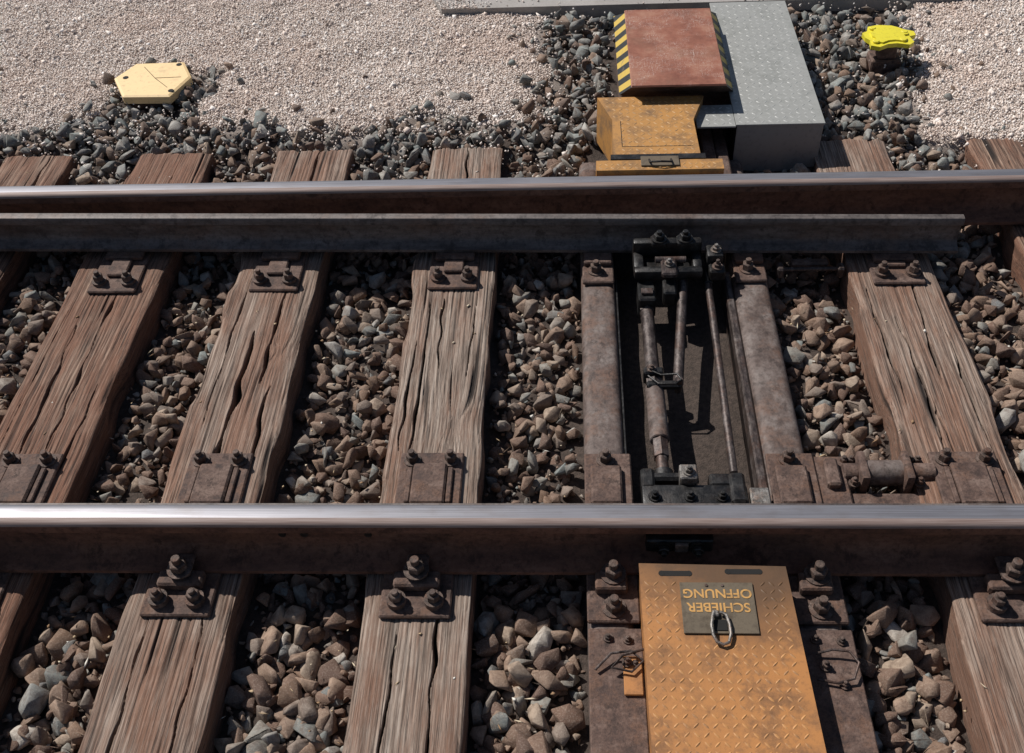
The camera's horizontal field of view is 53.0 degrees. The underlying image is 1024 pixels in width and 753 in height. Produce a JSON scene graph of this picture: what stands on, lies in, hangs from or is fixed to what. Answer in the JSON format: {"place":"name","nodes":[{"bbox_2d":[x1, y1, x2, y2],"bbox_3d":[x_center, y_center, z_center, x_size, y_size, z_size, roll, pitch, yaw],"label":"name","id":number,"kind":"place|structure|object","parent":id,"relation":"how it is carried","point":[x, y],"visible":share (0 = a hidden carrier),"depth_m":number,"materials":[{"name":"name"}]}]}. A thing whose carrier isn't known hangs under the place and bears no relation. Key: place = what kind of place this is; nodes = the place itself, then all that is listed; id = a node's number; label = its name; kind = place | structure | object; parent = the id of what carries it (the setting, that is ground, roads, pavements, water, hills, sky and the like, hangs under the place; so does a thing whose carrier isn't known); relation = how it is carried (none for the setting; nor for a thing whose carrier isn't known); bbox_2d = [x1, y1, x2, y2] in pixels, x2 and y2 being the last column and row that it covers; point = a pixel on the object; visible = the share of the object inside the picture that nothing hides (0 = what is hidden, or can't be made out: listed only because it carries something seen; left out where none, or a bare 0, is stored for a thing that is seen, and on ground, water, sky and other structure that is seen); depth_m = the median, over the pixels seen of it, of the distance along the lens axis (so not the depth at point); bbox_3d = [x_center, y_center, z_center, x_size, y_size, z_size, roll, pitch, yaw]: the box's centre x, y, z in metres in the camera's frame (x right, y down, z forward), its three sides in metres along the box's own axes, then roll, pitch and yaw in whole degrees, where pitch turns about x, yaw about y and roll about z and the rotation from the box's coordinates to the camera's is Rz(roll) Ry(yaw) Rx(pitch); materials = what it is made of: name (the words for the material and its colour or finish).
{"place":"outdoors","nodes":[
{"label":"outdoors","id":0,"kind":"place"},
{"bbox_2d":[0,0,1023,752],"bbox_3d":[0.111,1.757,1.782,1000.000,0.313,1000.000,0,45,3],"label":"ground","id":1,"kind":"structure","parent":0,"point":[696,424],"depth_m":3.55,"materials":[{"name":"grey gravel"}]},
{"bbox_2d":[115,62,192,108],"bbox_3d":[-1.643,-1.321,4.731,0.360,0.112,0.310,0,45,3],"label":"hexagonal marker cap","id":2,"kind":"object","parent":1,"relation":"on","point":[154,85],"visible":0.98,"depth_m":4.67,"materials":[{"name":"beige plastic"}]},
{"bbox_2d":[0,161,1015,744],"bbox_3d":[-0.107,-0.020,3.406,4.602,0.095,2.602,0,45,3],"label":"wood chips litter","id":3,"kind":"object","parent":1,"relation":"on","point":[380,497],"visible":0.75,"depth_m":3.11,"materials":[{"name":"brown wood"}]},
{"bbox_2d":[0,1,1023,752],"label":"track ballast","id":4,"kind":"structure","parent":1,"relation":"on","point":[56,689],"depth_m":3.40,"materials":[{"name":"brown stone"}]},
{"bbox_2d":[0,155,76,315],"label":"wooden sleeper","id":5,"kind":"object","parent":4,"relation":"on","point":[44,170],"visible":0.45,"depth_m":4.25,"materials":[{"name":"brown wood"}]},
{"bbox_2d":[0,153,216,719],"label":"wooden sleeper","id":6,"kind":"object","parent":4,"relation":"on","point":[81,374],"visible":0.56,"depth_m":3.41,"materials":[{"name":"brown wood"}]},
{"bbox_2d":[0,450,64,600],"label":"rail chair plate","id":7,"kind":"object","parent":6,"relation":"on","point":[27,478],"visible":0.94,"depth_m":3.07,"materials":[{"name":"brown metal"}]},
{"bbox_2d":[87,252,152,293],"bbox_3d":[-1.434,-0.527,3.883,0.176,0.065,0.585,0,45,3],"label":"slide chair plate","id":8,"kind":"object","parent":6,"relation":"on","point":[118,272],"visible":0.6,"depth_m":3.75,"materials":[{"name":"metal"}]},
{"bbox_2d":[78,149,354,752],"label":"wooden sleeper","id":9,"kind":"object","parent":4,"relation":"on","point":[152,696],"visible":0.75,"depth_m":3.11,"materials":[{"name":"brown wood"}]},
{"bbox_2d":[139,449,253,617],"bbox_3d":[-0.891,0.404,2.898,0.190,0.111,0.565,0,45,3],"label":"rail chair plate","id":10,"kind":"object","parent":9,"relation":"on","point":[179,587],"visible":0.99,"depth_m":2.81,"materials":[{"name":"brown metal"}]},
{"bbox_2d":[249,252,307,291],"bbox_3d":[-0.844,-0.531,3.850,0.176,0.065,0.585,0,45,3],"label":"slide chair plate","id":11,"kind":"object","parent":9,"relation":"on","point":[278,271],"visible":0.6,"depth_m":3.71,"materials":[{"name":"metal"}]},
{"bbox_2d":[342,147,503,752],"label":"wooden sleeper","id":12,"kind":"object","parent":4,"relation":"on","point":[422,705],"visible":0.69,"depth_m":3.06,"materials":[{"name":"brown wood"}]},
{"bbox_2d":[378,449,464,618],"bbox_3d":[-0.249,0.400,2.863,0.190,0.111,0.565,0,45,3],"label":"rail chair plate","id":13,"kind":"object","parent":12,"relation":"on","point":[415,588],"visible":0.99,"depth_m":2.77,"materials":[{"name":"brown metal"}]},
{"bbox_2d":[427,252,479,289],"bbox_3d":[-0.203,-0.535,3.815,0.176,0.065,0.585,0,45,3],"label":"slide chair plate","id":14,"kind":"object","parent":12,"relation":"on","point":[454,270],"visible":0.52,"depth_m":3.67,"materials":[{"name":"metal"}]},
{"bbox_2d":[0,505,1023,576],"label":"rail","id":15,"kind":"object","parent":12,"relation":"on","point":[916,540],"visible":1,"depth_m":2.74,"materials":[{"name":"metal"}]},
{"bbox_2d":[278,533,371,536],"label":"web bolt plugs","id":16,"kind":"object","parent":15,"relation":"attached to","point":[306,534],"visible":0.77,"depth_m":2.78,"materials":[{"name":"black metal"}]},
{"bbox_2d":[0,503,1023,504],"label":"switch blade rail","id":17,"kind":"object","parent":15,"relation":"attached to","point":[502,504],"depth_m":2.75,"materials":[{"name":"metal"}]},
{"bbox_2d":[645,534,713,556],"bbox_3d":[0.442,0.448,2.710,0.175,0.050,0.061,0,45,3],"label":"web mounting bracket","id":18,"kind":"object","parent":15,"relation":"attached to","point":[664,545],"visible":0.98,"depth_m":2.70,"materials":[{"name":"black metal"}]},
{"bbox_2d":[579,162,648,752],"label":"steel sleeper","id":19,"kind":"object","parent":4,"relation":"on","point":[618,721],"visible":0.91,"depth_m":2.93,"materials":[{"name":"paint"}]},
{"bbox_2d":[0,169,1023,224],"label":"rail","id":20,"kind":"object","parent":19,"relation":"on","point":[987,197],"visible":0.83,"depth_m":3.78,"materials":[{"name":"metal"}]},
{"bbox_2d":[723,160,878,752],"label":"steel sleeper","id":21,"kind":"object","parent":4,"relation":"on","point":[844,715],"visible":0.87,"depth_m":2.91,"materials":[{"name":"paint"}]},
{"bbox_2d":[0,213,964,252],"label":"switch blade rail","id":22,"kind":"object","parent":21,"relation":"on","point":[557,233],"visible":1,"depth_m":3.70,"materials":[{"name":"metal"}]},
{"bbox_2d":[775,259,844,277],"bbox_3d":[1.054,-0.385,3.645,0.235,0.045,0.070,0,45,3],"label":"stretcher bracket","id":23,"kind":"object","parent":22,"relation":"attached to","point":[810,265],"visible":1,"depth_m":3.63,"materials":[{"name":"metal"}]},
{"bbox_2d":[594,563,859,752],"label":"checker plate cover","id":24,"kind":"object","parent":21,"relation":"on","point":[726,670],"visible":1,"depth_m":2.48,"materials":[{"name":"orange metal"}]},
{"bbox_2d":[813,451,936,502],"bbox_3d":[1.046,0.308,2.963,0.345,0.104,0.185,0,45,3],"label":"hydraulic damper unit","id":25,"kind":"object","parent":4,"relation":"on","point":[904,472],"visible":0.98,"depth_m":2.94,"materials":[{"name":"metal"}]},
{"bbox_2d":[814,139,1023,752],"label":"wooden sleeper","id":26,"kind":"object","parent":4,"relation":"on","point":[929,382],"visible":0.61,"depth_m":3.16,"materials":[{"name":"brown wood"}]},
{"bbox_2d":[864,253,925,284],"bbox_3d":[1.347,-0.545,3.728,0.176,0.065,0.585,0,45,3],"label":"slide chair plate","id":27,"kind":"object","parent":26,"relation":"on","point":[894,268],"visible":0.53,"depth_m":3.57,"materials":[{"name":"metal"}]},
{"bbox_2d":[927,447,1023,622],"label":"rail chair plate","id":28,"kind":"object","parent":26,"relation":"on","point":[969,477],"visible":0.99,"depth_m":2.87,"materials":[{"name":"brown metal"}]},
{"bbox_2d":[965,138,1023,294],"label":"wooden sleeper","id":29,"kind":"object","parent":4,"relation":"on","point":[1005,153],"visible":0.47,"depth_m":4.03,"materials":[{"name":"brown wood"}]},
{"bbox_2d":[0,0,1023,182],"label":"fine gravel","id":30,"kind":"structure","parent":1,"relation":"on","point":[940,122],"depth_m":4.81,"materials":[{"name":"beige gravel"}]},
{"bbox_2d":[581,128,731,175],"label":"cover support struts","id":31,"kind":"object","parent":1,"relation":"on","point":[712,143],"visible":0.28,"depth_m":4.09,"materials":[{"name":"metal"}]},
{"bbox_2d":[596,95,723,175],"bbox_3d":[0.556,-0.880,4.013,0.465,0.239,0.524,0,45,3],"label":"drive rod cover","id":32,"kind":"object","parent":1,"relation":"on","point":[655,135],"visible":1,"depth_m":3.94,"materials":[{"name":"orange metal"}]},
{"bbox_2d":[613,8,732,104],"bbox_3d":[0.694,-1.328,4.480,0.475,0.352,0.842,0,45,3],"label":"point machine box","id":33,"kind":"object","parent":1,"relation":"on","point":[669,52],"visible":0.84,"depth_m":4.28,"materials":[{"name":"metal"}]},
{"bbox_2d":[614,258,767,487],"bbox_3d":[0.554,0.146,3.290,0.440,0.188,2.640,0,45,3],"label":"drive rod trough","id":34,"kind":"object","parent":1,"relation":"on","point":[756,468],"visible":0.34,"depth_m":3.30,"materials":[{"name":"black metal"}]},
{"bbox_2d":[632,229,770,502],"bbox_3d":[0.566,-0.051,3.249,0.360,0.212,1.115,0,45,3],"label":"switch lock mechanism","id":35,"kind":"object","parent":34,"relation":"on","point":[662,482],"visible":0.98,"depth_m":3.31,"materials":[{"name":"metal"}]},
{"bbox_2d":[696,1,825,170],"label":"checker plate platform","id":36,"kind":"structure","parent":1,"relation":"on","point":[769,116],"depth_m":4.18,"materials":[{"name":"grey metal"}]},
{"bbox_2d":[861,25,915,73],"bbox_3d":[1.666,-1.425,4.598,0.225,0.234,0.200,0,45,3],"label":"survey marker post","id":37,"kind":"object","parent":1,"relation":"on","point":[884,42],"visible":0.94,"depth_m":4.54,"materials":[{"name":"yellow plastic"}]},
{"bbox_2d":[433,0,977,16],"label":"concrete path","id":38,"kind":"structure","parent":0,"point":[581,7],"depth_m":5.05,"materials":[{"name":"grey concrete"}]}
]}

